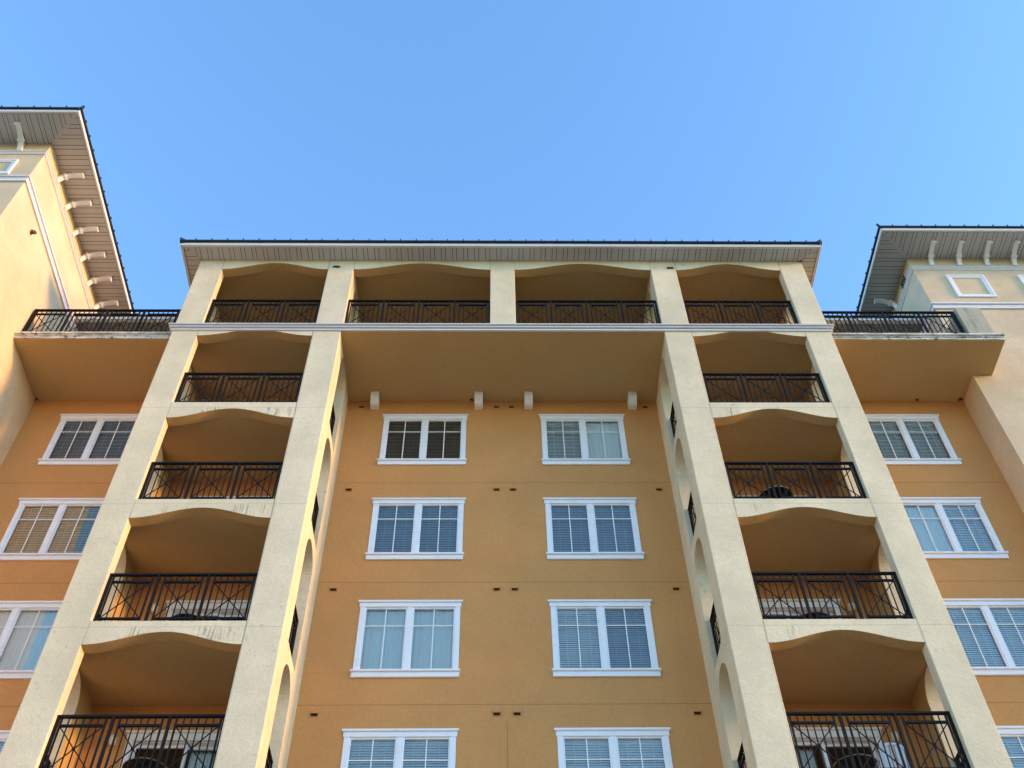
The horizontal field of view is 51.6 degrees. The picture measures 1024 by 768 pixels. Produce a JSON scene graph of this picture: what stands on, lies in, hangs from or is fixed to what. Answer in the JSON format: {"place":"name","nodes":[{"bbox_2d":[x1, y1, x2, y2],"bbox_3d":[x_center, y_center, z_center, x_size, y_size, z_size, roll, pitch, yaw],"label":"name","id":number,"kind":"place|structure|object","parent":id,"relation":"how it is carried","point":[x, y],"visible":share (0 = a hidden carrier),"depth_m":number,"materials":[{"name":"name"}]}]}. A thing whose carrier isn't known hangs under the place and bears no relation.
{"place":"outdoors","nodes":[
{"label":"outdoors","id":0,"kind":"place"},
{"bbox_2d":[0,0,1023,315],"label":"sky","id":1,"kind":"structure","parent":0,"point":[830,121],"materials":[{"name":"blue"}]},
{"bbox_2d":[856,223,1023,512],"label":"corner wing","id":2,"kind":"structure","parent":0,"point":[930,268],"depth_m":30.35,"materials":[{"name":"beige paint"}]},
{"label":"ground","id":3,"kind":"structure","parent":0,"visible":0},
{"bbox_2d":[0,105,134,466],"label":"corner wing","id":4,"kind":"structure","parent":3,"relation":"on","point":[59,248],"depth_m":27.77,"materials":[{"name":"beige paint"}]},
{"bbox_2d":[0,237,1023,767],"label":"apartment block","id":5,"kind":"structure","parent":3,"relation":"on","point":[330,503],"depth_m":22.90,"materials":[{"name":"beige paint"}]},
{"bbox_2d":[0,730,9,753],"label":"window","id":6,"kind":"structure","parent":5,"relation":"in","point":[4,734],"depth_m":19.50,"materials":[{"name":"white paint"}]},
{"bbox_2d":[0,601,62,678],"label":"window","id":7,"kind":"structure","parent":5,"relation":"in","point":[24,635],"depth_m":21.43,"materials":[{"name":"grey glass"}]},
{"bbox_2d":[0,498,103,560],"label":"window","id":8,"kind":"structure","parent":5,"relation":"in","point":[47,531],"depth_m":23.83,"materials":[{"name":"grey glass"}]},
{"bbox_2d":[38,414,138,465],"bbox_3d":[-10.272,1.686,26.166,2.090,1.832,0.985,0,-51,-1],"label":"window","id":9,"kind":"structure","parent":5,"relation":"in","point":[85,440],"depth_m":26.18,"materials":[{"name":"grey glass"}]},
{"bbox_2d":[122,757,166,767],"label":"round table","id":10,"kind":"object","parent":5,"relation":"on","point":[138,764],"visible":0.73,"depth_m":17.38,"materials":[{"name":"brown metal"}]},
{"bbox_2d":[119,730,219,767],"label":"sliding door","id":11,"kind":"structure","parent":5,"relation":"in","point":[181,744],"depth_m":19.51,"materials":[{"name":"white paint"}]},
{"bbox_2d":[168,613,202,620],"bbox_3d":[-6.104,4.790,19.712,0.770,0.727,0.770,0,-51,-1],"label":"round table","id":12,"kind":"object","parent":5,"relation":"on","point":[193,618],"visible":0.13,"depth_m":19.79,"materials":[{"name":"brown metal"}]},
{"bbox_2d":[165,600,249,620],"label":"sliding door","id":13,"kind":"structure","parent":5,"relation":"in","point":[218,602],"depth_m":21.88,"materials":[{"name":"white paint"}]},
{"bbox_2d":[198,496,273,498],"bbox_3d":[-6.060,3.399,23.529,2.250,2.300,0.280,0,-51,-1],"label":"sliding door","id":14,"kind":"structure","parent":5,"relation":"in","point":[227,497],"depth_m":24.32,"materials":[{"name":"white paint"}]},
{"bbox_2d":[340,728,458,767],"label":"window","id":15,"kind":"structure","parent":5,"relation":"in","point":[387,747],"depth_m":19.57,"materials":[{"name":"glass"}]},
{"bbox_2d":[350,600,462,677],"bbox_3d":[-2.096,5.141,21.360,2.170,1.891,0.192,0,-51,-1],"label":"window","id":16,"kind":"structure","parent":5,"relation":"in","point":[410,643],"depth_m":21.41,"materials":[{"name":"glass"}]},
{"bbox_2d":[365,498,465,559],"bbox_3d":[-2.137,3.563,23.965,2.170,1.855,0.985,0,-51,-1],"label":"window","id":17,"kind":"structure","parent":5,"relation":"in","point":[401,528],"depth_m":23.95,"materials":[{"name":"grey glass"}]},
{"bbox_2d":[377,414,468,464],"bbox_3d":[-2.173,1.693,26.298,2.170,1.832,0.985,0,-51,-1],"label":"window","id":18,"kind":"structure","parent":5,"relation":"in","point":[407,439],"depth_m":26.36,"materials":[{"name":"glass"}]},
{"bbox_2d":[539,414,630,464],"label":"window","id":19,"kind":"structure","parent":5,"relation":"in","point":[567,439],"depth_m":26.30,"materials":[{"name":"grey glass"}]},
{"bbox_2d":[543,497,643,559],"bbox_3d":[1.803,3.566,24.029,2.170,1.855,0.985,0,-51,-1],"label":"window","id":20,"kind":"structure","parent":5,"relation":"in","point":[578,528],"depth_m":24.04,"materials":[{"name":"grey glass"}]},
{"bbox_2d":[548,599,660,676],"bbox_3d":[1.839,5.454,21.672,2.170,1.891,0.985,0,-51,-1],"label":"window","id":21,"kind":"structure","parent":5,"relation":"in","point":[591,637],"depth_m":21.62,"materials":[{"name":"glass"}]},
{"bbox_2d":[554,727,672,767],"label":"window","id":22,"kind":"structure","parent":5,"relation":"in","point":[615,747],"depth_m":19.62,"materials":[{"name":"glass"}]},
{"bbox_2d":[759,486,793,498],"bbox_3d":[5.598,2.660,22.206,0.770,0.727,0.770,0,-51,-1],"label":"round table","id":23,"kind":"object","parent":5,"relation":"on","point":[765,491],"visible":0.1,"depth_m":22.33,"materials":[{"name":"brown metal"}]},
{"bbox_2d":[759,599,841,618],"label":"sliding door","id":24,"kind":"structure","parent":5,"relation":"in","point":[790,602],"depth_m":22.07,"materials":[{"name":"white paint"}]},
{"bbox_2d":[802,611,831,618],"bbox_3d":[5.734,4.801,19.904,0.770,0.727,0.770,0,-51,-1],"label":"round table","id":25,"kind":"object","parent":5,"relation":"on","point":[813,615],"visible":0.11,"depth_m":19.98,"materials":[{"name":"brown metal"}]},
{"bbox_2d":[790,727,889,767],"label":"sliding door","id":26,"kind":"structure","parent":5,"relation":"in","point":[818,729],"depth_m":19.71,"materials":[{"name":"white paint"}]},
{"bbox_2d":[833,754,876,767],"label":"round table","id":27,"kind":"object","parent":5,"relation":"on","point":[863,761],"visible":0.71,"depth_m":17.61,"materials":[{"name":"brown metal"}]},
{"bbox_2d":[875,742,909,767],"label":"plastic chair","id":28,"kind":"object","parent":5,"relation":"on","point":[883,755],"visible":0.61,"depth_m":17.51,"materials":[{"name":"white plastic"}]},
{"bbox_2d":[865,414,961,464],"bbox_3d":[9.815,1.704,26.493,2.090,1.832,0.985,0,-51,-1],"label":"window","id":29,"kind":"structure","parent":5,"relation":"in","point":[914,440],"depth_m":26.54,"materials":[{"name":"grey glass"}]},
{"bbox_2d":[900,497,1008,558],"bbox_3d":[9.851,3.573,24.160,2.090,1.855,0.985,0,-51,-1],"label":"window","id":30,"kind":"structure","parent":5,"relation":"in","point":[951,530],"depth_m":24.05,"materials":[{"name":"grey glass"}]},
{"bbox_2d":[943,598,1023,675],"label":"window","id":31,"kind":"structure","parent":5,"relation":"in","point":[992,638],"depth_m":21.86,"materials":[{"name":"glass"}]},
{"bbox_2d":[996,726,1023,767],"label":"window","id":32,"kind":"structure","parent":5,"relation":"in","point":[1012,737],"depth_m":19.78,"materials":[{"name":"glass"}]}
]}

